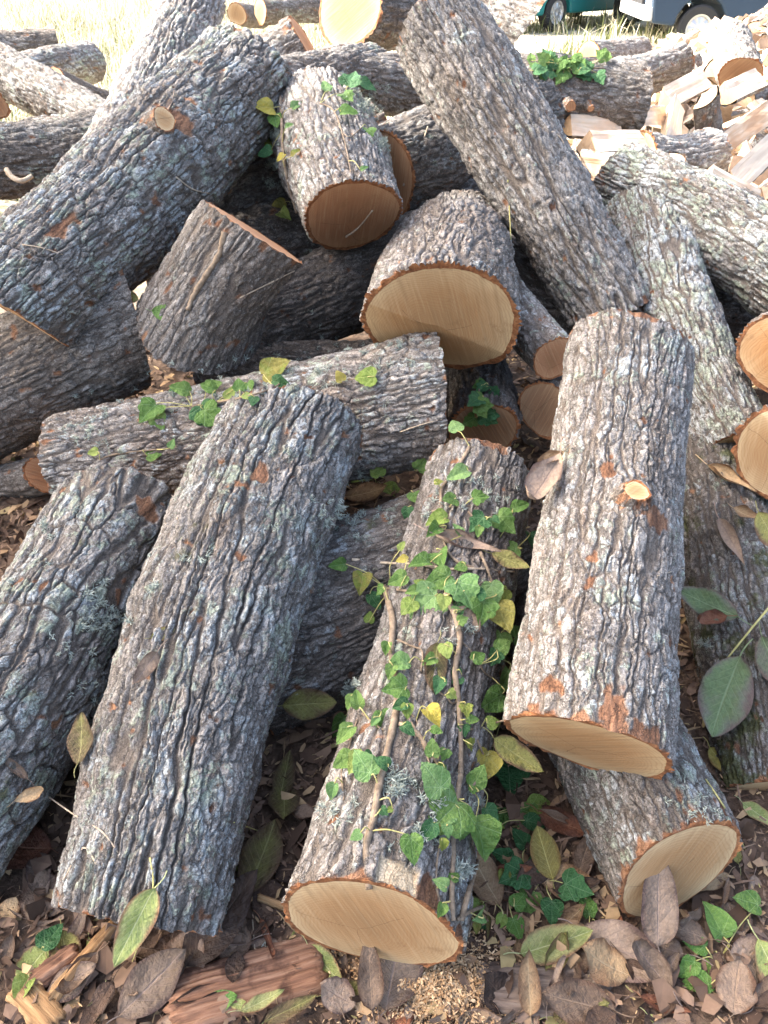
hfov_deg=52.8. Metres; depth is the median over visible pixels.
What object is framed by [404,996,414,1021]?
fallen leaf
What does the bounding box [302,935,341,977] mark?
fallen leaf
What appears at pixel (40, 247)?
twig
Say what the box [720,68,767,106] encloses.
firewood
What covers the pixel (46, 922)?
fallen leaf
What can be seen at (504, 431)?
log
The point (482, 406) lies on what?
ivy
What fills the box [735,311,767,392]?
log
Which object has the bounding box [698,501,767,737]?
walnut twig
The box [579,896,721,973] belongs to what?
seedling
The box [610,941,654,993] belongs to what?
fallen leaf
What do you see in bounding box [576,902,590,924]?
fallen leaf
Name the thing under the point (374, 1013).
fallen leaf
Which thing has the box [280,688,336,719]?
fallen leaf
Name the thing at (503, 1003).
bark slab
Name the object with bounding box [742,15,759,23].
firewood
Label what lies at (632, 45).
log
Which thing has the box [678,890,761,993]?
seedling
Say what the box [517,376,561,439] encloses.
log
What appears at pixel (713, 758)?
fallen leaf
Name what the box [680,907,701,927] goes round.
fallen leaf
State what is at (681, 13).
car
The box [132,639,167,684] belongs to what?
fallen leaf
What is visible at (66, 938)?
fallen leaf
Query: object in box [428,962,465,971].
fallen leaf
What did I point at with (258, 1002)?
fallen leaf
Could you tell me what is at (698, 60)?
firewood
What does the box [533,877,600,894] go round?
fallen leaf
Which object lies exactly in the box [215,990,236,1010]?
fallen leaf
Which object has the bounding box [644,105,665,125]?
firewood
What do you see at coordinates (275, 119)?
ivy
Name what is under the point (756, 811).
fallen leaf
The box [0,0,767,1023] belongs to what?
ground
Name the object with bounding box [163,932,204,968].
fallen leaf
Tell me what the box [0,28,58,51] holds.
log
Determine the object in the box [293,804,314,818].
fallen leaf
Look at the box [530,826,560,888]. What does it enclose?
fallen leaf
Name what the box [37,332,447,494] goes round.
log
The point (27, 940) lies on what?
fallen leaf
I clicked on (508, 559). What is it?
fallen leaf
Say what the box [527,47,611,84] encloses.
ivy
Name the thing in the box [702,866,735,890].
fallen leaf
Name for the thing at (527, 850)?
fallen leaf
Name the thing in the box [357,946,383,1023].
fallen leaf
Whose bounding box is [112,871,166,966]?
fallen leaf
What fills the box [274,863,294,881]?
fallen leaf
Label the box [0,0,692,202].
weeds
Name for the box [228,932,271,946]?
fallen leaf
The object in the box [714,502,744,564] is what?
fallen leaf
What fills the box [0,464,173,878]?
log
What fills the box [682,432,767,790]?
log
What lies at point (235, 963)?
fallen leaf
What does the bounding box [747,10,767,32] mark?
firewood
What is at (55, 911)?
fallen leaf
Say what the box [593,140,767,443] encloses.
forked log
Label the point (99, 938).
wood splinter
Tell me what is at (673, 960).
fallen leaf
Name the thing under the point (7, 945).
fallen leaf
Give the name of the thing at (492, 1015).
fallen leaf
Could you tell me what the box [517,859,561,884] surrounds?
fallen leaf
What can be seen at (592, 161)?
firewood
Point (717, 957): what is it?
fallen leaf
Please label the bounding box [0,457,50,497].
log
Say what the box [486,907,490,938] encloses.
fallen leaf
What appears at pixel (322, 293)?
log
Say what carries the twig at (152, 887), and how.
on the leaf fragments
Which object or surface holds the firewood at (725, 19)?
on the firewood offcuts
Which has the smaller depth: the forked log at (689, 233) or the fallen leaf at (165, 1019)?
the fallen leaf at (165, 1019)
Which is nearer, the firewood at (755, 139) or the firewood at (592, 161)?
the firewood at (592, 161)
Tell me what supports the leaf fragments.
on the ground at (492, 796)
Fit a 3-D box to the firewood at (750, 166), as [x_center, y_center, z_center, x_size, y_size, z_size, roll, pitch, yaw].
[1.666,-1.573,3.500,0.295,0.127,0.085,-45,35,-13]
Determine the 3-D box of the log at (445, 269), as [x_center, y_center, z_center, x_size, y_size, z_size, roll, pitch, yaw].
[0.187,-0.715,2.344,0.430,0.452,1.026,4,37,5]
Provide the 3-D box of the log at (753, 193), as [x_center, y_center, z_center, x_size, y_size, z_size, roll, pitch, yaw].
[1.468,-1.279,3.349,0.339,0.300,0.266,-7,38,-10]
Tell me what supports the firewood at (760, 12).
on the firewood offcuts
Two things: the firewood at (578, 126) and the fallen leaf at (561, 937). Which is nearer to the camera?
the fallen leaf at (561, 937)
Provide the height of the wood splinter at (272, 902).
0.020 m
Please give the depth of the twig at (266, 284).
2.13 m
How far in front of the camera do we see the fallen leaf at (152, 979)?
1.33 m
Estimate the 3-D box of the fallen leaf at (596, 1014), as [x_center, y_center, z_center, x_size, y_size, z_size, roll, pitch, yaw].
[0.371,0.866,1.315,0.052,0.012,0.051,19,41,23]
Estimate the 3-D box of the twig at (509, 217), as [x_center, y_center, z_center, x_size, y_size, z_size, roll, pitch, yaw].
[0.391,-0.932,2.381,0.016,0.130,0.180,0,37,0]
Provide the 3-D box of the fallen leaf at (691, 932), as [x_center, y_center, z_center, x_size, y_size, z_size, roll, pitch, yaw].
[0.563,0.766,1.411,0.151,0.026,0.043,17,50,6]
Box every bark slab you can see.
[162,936,328,1023]
[475,960,617,1018]
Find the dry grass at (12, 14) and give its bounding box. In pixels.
[0,0,385,122]
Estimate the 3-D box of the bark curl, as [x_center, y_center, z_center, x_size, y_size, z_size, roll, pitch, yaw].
[-1.386,-1.272,2.923,0.114,0.049,0.048,6,37,8]
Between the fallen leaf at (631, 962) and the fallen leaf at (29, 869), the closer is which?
the fallen leaf at (631, 962)
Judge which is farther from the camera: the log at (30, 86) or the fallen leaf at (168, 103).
the log at (30, 86)
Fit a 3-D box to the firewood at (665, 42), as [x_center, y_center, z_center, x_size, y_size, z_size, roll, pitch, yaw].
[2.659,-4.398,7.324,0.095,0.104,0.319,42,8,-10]
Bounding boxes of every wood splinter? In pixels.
[5,978,66,1023]
[28,943,79,989]
[48,920,117,1001]
[257,893,283,911]
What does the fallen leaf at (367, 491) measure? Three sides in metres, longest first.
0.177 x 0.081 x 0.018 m
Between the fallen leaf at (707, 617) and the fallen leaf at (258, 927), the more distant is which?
the fallen leaf at (707, 617)
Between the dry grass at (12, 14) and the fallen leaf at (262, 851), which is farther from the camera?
the dry grass at (12, 14)
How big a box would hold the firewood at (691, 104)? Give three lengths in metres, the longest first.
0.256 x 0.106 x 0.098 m
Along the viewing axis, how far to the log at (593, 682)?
1.45 m
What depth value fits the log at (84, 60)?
4.96 m
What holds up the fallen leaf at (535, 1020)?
on the ground at (492, 796)
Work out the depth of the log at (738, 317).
2.66 m
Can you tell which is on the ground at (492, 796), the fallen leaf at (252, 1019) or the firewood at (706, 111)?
the fallen leaf at (252, 1019)
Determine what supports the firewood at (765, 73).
on the firewood offcuts
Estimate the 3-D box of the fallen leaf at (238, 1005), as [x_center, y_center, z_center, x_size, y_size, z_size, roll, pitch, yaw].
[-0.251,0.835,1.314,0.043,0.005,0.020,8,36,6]
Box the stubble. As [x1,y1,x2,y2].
[390,3,689,52]
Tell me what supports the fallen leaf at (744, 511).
on the log at (713, 561)
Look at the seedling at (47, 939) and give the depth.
1.40 m
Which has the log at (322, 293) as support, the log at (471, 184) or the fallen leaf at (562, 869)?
the log at (471, 184)
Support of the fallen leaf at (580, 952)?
on the ground at (492, 796)
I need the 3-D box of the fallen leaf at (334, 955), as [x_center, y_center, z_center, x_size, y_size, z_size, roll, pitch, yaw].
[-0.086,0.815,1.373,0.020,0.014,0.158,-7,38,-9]
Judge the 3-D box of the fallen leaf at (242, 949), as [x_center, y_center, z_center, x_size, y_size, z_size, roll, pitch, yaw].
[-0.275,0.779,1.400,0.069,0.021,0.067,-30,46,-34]
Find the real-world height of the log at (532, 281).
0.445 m
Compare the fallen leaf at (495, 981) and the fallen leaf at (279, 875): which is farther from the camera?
the fallen leaf at (279, 875)
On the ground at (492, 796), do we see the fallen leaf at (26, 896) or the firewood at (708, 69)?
the fallen leaf at (26, 896)
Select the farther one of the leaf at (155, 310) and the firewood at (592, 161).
the firewood at (592, 161)
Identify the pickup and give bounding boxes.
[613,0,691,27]
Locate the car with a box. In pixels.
[620,0,767,38]
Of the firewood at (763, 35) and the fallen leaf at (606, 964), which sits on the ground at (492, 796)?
the fallen leaf at (606, 964)
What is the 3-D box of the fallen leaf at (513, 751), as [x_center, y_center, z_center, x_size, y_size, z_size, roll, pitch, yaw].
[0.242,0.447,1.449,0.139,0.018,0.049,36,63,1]
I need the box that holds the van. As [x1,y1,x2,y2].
[536,0,640,31]
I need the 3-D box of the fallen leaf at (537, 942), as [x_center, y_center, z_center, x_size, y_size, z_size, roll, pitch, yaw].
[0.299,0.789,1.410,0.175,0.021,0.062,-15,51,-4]
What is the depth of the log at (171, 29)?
3.17 m
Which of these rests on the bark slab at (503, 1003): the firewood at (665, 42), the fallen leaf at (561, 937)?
the fallen leaf at (561, 937)
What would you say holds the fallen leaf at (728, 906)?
on the ground at (492, 796)
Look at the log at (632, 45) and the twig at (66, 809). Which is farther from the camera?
the log at (632, 45)
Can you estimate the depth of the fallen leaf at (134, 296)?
2.27 m
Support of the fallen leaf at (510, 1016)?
on the bark slab at (503, 1003)
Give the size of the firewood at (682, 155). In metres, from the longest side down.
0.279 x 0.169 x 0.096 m
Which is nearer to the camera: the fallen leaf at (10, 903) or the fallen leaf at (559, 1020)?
the fallen leaf at (559, 1020)
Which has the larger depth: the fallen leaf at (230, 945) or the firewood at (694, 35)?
the firewood at (694, 35)
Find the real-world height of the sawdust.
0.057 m
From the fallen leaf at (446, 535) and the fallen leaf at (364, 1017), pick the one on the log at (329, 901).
the fallen leaf at (446, 535)
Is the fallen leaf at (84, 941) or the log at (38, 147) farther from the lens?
the log at (38, 147)
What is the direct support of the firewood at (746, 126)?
on the firewood offcuts
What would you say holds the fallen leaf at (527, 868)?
on the ground at (492, 796)
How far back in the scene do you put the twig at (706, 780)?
1.42 m
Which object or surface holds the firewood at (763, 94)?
on the firewood at (738, 113)
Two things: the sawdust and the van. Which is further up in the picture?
the van
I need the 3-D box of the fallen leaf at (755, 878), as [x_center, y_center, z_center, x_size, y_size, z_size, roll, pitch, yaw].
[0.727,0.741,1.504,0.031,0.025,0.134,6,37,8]
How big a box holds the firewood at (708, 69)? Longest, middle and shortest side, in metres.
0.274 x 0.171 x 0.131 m
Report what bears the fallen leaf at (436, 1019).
on the sawdust
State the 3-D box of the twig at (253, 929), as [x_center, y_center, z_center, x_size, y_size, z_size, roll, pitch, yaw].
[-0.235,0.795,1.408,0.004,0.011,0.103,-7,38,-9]
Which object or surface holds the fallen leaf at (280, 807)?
on the ground at (492, 796)
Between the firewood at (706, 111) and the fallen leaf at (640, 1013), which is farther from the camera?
the firewood at (706, 111)
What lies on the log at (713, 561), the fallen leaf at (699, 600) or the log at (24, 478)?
the fallen leaf at (699, 600)
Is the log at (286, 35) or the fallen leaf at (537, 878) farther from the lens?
the log at (286, 35)
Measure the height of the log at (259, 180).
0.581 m
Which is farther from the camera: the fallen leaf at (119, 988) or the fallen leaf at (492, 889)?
the fallen leaf at (492, 889)
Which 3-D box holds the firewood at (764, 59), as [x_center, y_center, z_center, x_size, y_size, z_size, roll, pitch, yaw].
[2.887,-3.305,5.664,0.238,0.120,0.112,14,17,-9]
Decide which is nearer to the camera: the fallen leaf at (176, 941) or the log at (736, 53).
the fallen leaf at (176, 941)
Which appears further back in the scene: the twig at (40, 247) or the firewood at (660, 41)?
the firewood at (660, 41)
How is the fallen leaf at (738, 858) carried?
on the ground at (492, 796)
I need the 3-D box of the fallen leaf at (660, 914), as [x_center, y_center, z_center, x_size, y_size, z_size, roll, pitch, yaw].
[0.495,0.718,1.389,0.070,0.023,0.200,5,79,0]
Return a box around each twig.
[22,244,62,254]
[48,796,118,852]
[63,847,96,879]
[132,857,153,961]
[176,176,209,193]
[240,270,294,297]
[252,919,254,948]
[345,210,372,237]
[352,558,514,572]
[400,419,441,432]
[507,180,510,238]
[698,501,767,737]
[705,779,760,887]
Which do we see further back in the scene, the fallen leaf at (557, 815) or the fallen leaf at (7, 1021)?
the fallen leaf at (557, 815)
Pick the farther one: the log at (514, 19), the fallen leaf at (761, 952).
the log at (514, 19)
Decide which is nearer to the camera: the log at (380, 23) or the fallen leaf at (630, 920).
the fallen leaf at (630, 920)
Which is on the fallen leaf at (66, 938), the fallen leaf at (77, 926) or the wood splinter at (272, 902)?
the fallen leaf at (77, 926)
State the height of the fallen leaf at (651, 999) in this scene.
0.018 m
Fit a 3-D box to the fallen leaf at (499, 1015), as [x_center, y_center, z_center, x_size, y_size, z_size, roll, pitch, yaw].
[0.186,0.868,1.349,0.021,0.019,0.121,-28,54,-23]
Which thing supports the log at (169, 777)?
on the ground at (492, 796)
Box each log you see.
[0,22,291,346]
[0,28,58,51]
[0,42,105,115]
[0,92,11,118]
[0,106,98,199]
[0,268,150,460]
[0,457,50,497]
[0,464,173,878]
[20,40,106,83]
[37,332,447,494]
[50,66,109,99]
[51,382,363,936]
[81,0,225,138]
[136,200,302,374]
[146,197,321,283]
[192,338,448,418]
[218,97,386,211]
[227,2,268,28]
[254,0,319,25]
[258,15,313,55]
[259,208,419,346]
[269,488,532,735]
[271,65,402,249]
[281,42,386,95]
[281,437,530,967]
[319,0,417,51]
[358,51,423,116]
[359,189,521,369]
[378,64,564,214]
[396,0,650,325]
[447,358,522,447]
[459,178,508,230]
[480,0,545,43]
[502,307,694,779]
[509,588,743,916]
[511,234,574,334]
[513,275,568,379]
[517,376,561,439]
[520,52,652,129]
[577,36,652,57]
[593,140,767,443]
[613,42,694,94]
[640,127,732,170]
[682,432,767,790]
[711,282,753,346]
[712,21,763,85]
[731,404,767,499]
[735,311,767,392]
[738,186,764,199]
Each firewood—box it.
[563,114,621,138]
[572,138,581,150]
[576,130,647,156]
[580,149,614,177]
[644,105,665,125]
[651,92,660,103]
[658,38,665,43]
[658,68,712,107]
[660,39,668,46]
[661,94,684,134]
[663,36,683,46]
[666,32,678,40]
[669,152,686,161]
[683,113,693,129]
[684,30,698,43]
[687,102,694,108]
[689,38,702,43]
[693,85,722,130]
[694,53,702,66]
[703,59,713,78]
[708,164,760,194]
[720,15,741,24]
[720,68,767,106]
[723,100,767,151]
[730,134,767,183]
[731,109,749,119]
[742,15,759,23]
[745,87,767,102]
[746,98,764,110]
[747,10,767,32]
[749,133,764,147]
[754,8,763,14]
[757,178,767,196]
[759,33,766,39]
[759,126,767,135]
[761,21,767,31]
[761,47,767,65]
[762,66,767,78]
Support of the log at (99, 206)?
on the log at (101, 360)
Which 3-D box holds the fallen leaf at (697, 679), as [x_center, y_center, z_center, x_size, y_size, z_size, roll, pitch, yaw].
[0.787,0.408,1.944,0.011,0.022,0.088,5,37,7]
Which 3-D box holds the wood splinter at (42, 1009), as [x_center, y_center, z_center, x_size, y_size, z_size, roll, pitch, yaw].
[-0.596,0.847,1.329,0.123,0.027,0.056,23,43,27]
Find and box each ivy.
[87,357,376,461]
[256,71,375,219]
[326,420,549,946]
[351,458,432,518]
[462,377,499,427]
[492,828,593,924]
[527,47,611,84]
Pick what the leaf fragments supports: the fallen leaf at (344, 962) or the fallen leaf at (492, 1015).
the fallen leaf at (344, 962)
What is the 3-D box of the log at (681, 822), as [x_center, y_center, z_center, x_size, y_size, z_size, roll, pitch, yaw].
[0.485,0.454,1.683,0.278,0.314,0.716,-6,37,-8]
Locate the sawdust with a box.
[308,906,541,1023]
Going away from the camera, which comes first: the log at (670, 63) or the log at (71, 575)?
the log at (71, 575)
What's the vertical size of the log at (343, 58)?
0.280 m
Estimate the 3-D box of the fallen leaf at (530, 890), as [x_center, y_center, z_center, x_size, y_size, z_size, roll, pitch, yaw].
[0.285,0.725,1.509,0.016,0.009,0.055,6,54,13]
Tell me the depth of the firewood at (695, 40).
6.66 m
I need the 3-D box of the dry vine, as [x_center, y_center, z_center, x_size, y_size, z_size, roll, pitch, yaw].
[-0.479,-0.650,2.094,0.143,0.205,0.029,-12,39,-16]
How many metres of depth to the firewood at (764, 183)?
4.51 m
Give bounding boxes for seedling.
[12,923,62,997]
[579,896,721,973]
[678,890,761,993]
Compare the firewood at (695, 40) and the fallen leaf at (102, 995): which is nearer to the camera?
the fallen leaf at (102, 995)
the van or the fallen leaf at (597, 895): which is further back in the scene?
the van
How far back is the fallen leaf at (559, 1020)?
1.34 m
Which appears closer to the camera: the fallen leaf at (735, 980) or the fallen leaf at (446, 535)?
the fallen leaf at (735, 980)
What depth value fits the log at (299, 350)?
2.61 m
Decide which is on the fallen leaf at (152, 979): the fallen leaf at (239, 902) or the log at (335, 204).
the fallen leaf at (239, 902)
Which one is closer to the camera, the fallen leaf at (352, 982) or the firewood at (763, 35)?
the fallen leaf at (352, 982)
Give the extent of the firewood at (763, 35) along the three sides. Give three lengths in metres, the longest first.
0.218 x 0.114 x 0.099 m
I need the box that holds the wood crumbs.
[0,677,767,1023]
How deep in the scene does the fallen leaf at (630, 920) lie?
1.46 m
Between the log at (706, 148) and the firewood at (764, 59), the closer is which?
the log at (706, 148)
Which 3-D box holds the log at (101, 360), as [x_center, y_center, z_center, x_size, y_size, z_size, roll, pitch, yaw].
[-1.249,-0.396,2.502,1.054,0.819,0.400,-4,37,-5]
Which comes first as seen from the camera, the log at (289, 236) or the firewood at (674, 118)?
the log at (289, 236)
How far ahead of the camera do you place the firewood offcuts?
5.72 m
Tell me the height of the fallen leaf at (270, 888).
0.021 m
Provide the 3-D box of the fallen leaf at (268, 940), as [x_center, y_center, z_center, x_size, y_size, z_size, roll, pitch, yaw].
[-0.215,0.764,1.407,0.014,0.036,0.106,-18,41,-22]
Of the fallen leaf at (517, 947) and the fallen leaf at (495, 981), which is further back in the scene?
the fallen leaf at (517, 947)
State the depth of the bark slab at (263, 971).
1.35 m
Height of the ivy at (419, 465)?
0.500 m
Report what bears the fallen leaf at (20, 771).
on the log at (71, 575)
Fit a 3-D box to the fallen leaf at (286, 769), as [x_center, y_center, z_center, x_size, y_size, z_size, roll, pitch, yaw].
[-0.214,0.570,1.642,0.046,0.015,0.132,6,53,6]
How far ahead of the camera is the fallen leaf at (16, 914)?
1.45 m
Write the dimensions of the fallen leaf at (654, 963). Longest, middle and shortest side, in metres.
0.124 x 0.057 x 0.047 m
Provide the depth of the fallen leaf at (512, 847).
1.58 m
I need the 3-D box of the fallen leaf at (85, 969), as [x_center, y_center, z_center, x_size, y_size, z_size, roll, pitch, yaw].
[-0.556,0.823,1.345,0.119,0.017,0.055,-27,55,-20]
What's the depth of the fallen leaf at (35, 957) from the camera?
1.40 m
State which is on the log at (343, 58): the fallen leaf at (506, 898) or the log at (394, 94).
the log at (394, 94)
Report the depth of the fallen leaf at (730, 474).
2.09 m
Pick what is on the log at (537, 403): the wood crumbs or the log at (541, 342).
the log at (541, 342)
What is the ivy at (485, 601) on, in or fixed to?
on the log at (329, 901)
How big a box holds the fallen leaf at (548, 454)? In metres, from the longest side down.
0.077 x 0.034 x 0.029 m
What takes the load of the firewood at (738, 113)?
on the firewood offcuts
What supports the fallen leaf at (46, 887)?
on the fallen leaf at (29, 869)
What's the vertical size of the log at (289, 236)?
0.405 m
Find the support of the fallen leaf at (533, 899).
on the ground at (492, 796)
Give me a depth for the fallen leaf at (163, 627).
1.49 m
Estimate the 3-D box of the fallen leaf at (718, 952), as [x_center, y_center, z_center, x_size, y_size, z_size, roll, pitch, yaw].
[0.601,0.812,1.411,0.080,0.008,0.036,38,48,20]
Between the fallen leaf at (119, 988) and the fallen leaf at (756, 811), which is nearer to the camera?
the fallen leaf at (119, 988)
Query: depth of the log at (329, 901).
1.35 m
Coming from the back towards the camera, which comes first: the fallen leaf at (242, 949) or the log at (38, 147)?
the log at (38, 147)
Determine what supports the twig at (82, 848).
on the log at (169, 777)
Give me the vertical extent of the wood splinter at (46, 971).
0.031 m
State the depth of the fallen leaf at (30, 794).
1.42 m
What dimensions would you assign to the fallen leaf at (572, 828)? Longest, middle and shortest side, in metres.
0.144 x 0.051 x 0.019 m
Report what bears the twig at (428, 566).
on the log at (335, 640)
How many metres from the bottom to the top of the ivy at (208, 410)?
0.291 m
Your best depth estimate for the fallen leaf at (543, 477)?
1.59 m
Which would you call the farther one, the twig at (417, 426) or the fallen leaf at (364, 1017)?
the twig at (417, 426)
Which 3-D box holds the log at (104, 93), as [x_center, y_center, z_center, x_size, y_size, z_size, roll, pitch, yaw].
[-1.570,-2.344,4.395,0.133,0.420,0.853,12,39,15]
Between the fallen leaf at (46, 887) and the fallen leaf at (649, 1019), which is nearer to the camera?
the fallen leaf at (649, 1019)
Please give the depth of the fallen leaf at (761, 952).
1.40 m
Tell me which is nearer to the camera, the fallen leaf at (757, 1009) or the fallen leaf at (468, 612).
the fallen leaf at (757, 1009)
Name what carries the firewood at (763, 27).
on the firewood offcuts
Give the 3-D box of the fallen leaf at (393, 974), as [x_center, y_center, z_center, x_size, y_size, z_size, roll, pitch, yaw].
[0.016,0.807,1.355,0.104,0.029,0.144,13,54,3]
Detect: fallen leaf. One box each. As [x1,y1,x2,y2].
[0,894,19,917]
[0,925,15,967]
[3,1017,24,1023]
[5,756,33,785]
[6,827,58,869]
[7,908,25,918]
[8,786,43,806]
[15,945,48,975]
[17,914,51,951]
[18,869,56,927]
[22,914,63,928]
[24,900,66,917]
[26,852,51,896]
[31,876,50,892]
[47,961,96,1002]
[49,918,81,956]
[55,942,108,993]
[66,712,93,777]
[67,913,85,937]
[79,960,126,1023]
[82,922,93,948]
[106,948,185,1023]
[111,972,137,996]
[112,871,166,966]
[131,291,139,302]
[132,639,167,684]
[139,931,181,952]
[144,626,174,640]
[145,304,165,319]
[156,1014,171,1023]
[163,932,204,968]
[165,90,174,108]
[169,984,215,1004]
[180,869,257,975]
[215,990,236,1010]
[219,923,250,958]
[225,942,244,982]
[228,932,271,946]
[228,989,284,1012]
[228,1015,255,1023]
[230,998,245,1009]
[238,819,282,891]
[251,916,267,936]
[251,938,277,946]
[252,879,285,930]
[253,910,275,957]
[262,994,317,1023]
[268,786,299,819]
[272,750,294,794]
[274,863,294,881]
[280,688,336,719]
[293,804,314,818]
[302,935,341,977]
[316,978,358,996]
[320,976,358,1014]
[331,949,344,1018]
[337,953,348,977]
[345,482,386,500]
[349,962,392,1022]
[349,995,360,1001]
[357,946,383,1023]
[360,1009,382,1023]
[379,958,423,1015]
[381,994,416,1023]
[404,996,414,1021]
[414,523,500,551]
[424,630,447,692]
[427,1000,467,1023]
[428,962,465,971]
[442,999,452,1021]
[446,999,458,1021]
[451,606,481,634]
[457,1007,518,1023]
[466,933,487,961]
[473,850,503,912]
[479,997,501,1020]
[483,549,529,568]
[483,727,543,772]
[483,971,507,1014]
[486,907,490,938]
[497,864,531,874]
[497,1009,523,1023]
[500,837,522,853]
[502,893,508,901]
[503,923,592,964]
[504,911,541,962]
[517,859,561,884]
[518,948,540,1023]
[518,1015,539,1023]
[524,885,545,906]
[525,436,562,499]
[525,841,529,854]
[526,803,583,836]
[526,885,533,897]
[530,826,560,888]
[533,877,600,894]
[537,445,568,463]
[539,997,609,1023]
[540,809,569,823]
[542,863,599,900]
[542,978,635,1023]
[545,931,568,970]
[545,954,565,1019]
[556,903,585,924]
[558,918,672,982]
[562,962,580,994]
[573,836,594,872]
[575,948,588,971]
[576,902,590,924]
[580,937,630,986]
[585,1005,621,1023]
[594,891,605,903]
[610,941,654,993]
[620,913,640,926]
[629,988,690,1013]
[632,934,681,1005]
[632,971,682,1004]
[633,1001,675,1022]
[639,927,712,965]
[641,866,678,952]
[644,988,693,1023]
[652,1017,687,1023]
[667,951,679,971]
[675,917,731,945]
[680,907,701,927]
[681,586,751,625]
[693,658,699,686]
[695,454,756,491]
[697,609,736,624]
[698,953,723,985]
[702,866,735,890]
[703,737,720,770]
[706,946,726,960]
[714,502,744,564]
[715,959,757,1018]
[720,902,752,936]
[722,877,729,909]
[722,933,767,983]
[727,502,756,517]
[733,850,742,874]
[734,795,767,824]
[742,982,765,1013]
[747,919,767,978]
[748,866,766,924]
[750,1003,767,1011]
[755,975,767,1014]
[756,990,767,1012]
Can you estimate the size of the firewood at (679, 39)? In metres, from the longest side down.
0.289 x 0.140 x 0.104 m
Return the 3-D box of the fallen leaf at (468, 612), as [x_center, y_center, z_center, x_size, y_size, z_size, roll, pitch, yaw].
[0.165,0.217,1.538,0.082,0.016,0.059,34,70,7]
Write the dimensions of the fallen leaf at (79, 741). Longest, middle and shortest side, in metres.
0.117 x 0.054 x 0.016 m
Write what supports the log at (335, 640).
on the ground at (492, 796)
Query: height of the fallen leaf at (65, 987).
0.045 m
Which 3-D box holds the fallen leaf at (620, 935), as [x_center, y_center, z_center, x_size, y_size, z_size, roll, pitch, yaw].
[0.418,0.789,1.405,0.210,0.029,0.096,21,57,15]
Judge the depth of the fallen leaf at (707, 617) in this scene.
1.84 m
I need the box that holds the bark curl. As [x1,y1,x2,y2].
[4,167,33,182]
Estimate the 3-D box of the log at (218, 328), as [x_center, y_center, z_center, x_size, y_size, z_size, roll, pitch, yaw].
[-0.485,-0.674,2.247,0.497,0.443,0.369,-9,38,-11]
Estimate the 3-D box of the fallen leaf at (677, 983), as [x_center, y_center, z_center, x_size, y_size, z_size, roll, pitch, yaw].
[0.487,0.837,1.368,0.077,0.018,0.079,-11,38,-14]
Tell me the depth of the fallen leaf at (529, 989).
1.35 m
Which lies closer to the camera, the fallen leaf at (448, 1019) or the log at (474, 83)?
the fallen leaf at (448, 1019)
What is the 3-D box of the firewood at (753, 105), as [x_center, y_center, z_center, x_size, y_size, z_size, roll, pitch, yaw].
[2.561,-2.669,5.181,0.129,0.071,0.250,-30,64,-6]
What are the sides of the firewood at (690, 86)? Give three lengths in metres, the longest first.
0.295 x 0.134 x 0.125 m
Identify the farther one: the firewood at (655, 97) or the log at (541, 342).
the firewood at (655, 97)
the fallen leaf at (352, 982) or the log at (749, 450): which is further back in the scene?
the log at (749, 450)
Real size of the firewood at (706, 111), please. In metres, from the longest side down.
0.279 x 0.155 x 0.085 m
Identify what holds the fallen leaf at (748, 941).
on the ground at (492, 796)
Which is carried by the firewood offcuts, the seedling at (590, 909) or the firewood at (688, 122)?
the firewood at (688, 122)
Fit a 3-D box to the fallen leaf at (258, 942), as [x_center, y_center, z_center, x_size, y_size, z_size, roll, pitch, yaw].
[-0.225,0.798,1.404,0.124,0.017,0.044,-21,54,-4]
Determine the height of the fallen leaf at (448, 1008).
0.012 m
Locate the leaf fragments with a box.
[0,437,767,1023]
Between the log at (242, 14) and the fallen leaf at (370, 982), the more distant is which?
the log at (242, 14)
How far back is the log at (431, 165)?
2.88 m
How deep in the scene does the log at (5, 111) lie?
3.43 m
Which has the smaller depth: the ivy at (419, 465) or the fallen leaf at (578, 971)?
the fallen leaf at (578, 971)
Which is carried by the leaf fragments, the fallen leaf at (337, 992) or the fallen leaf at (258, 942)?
the fallen leaf at (337, 992)
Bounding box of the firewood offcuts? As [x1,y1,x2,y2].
[580,12,767,200]
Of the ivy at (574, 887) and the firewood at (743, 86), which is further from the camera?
the firewood at (743, 86)
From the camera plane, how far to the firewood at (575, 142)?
5.65 m
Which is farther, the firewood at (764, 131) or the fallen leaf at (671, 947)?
the firewood at (764, 131)
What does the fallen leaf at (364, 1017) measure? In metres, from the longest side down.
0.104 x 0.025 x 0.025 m
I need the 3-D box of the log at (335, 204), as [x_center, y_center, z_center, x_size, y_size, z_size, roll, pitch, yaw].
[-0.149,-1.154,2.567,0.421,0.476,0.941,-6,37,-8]
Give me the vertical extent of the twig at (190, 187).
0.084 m
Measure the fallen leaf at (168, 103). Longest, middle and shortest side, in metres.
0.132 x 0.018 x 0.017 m
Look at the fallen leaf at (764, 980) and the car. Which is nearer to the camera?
the fallen leaf at (764, 980)
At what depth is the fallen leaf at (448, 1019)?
1.33 m

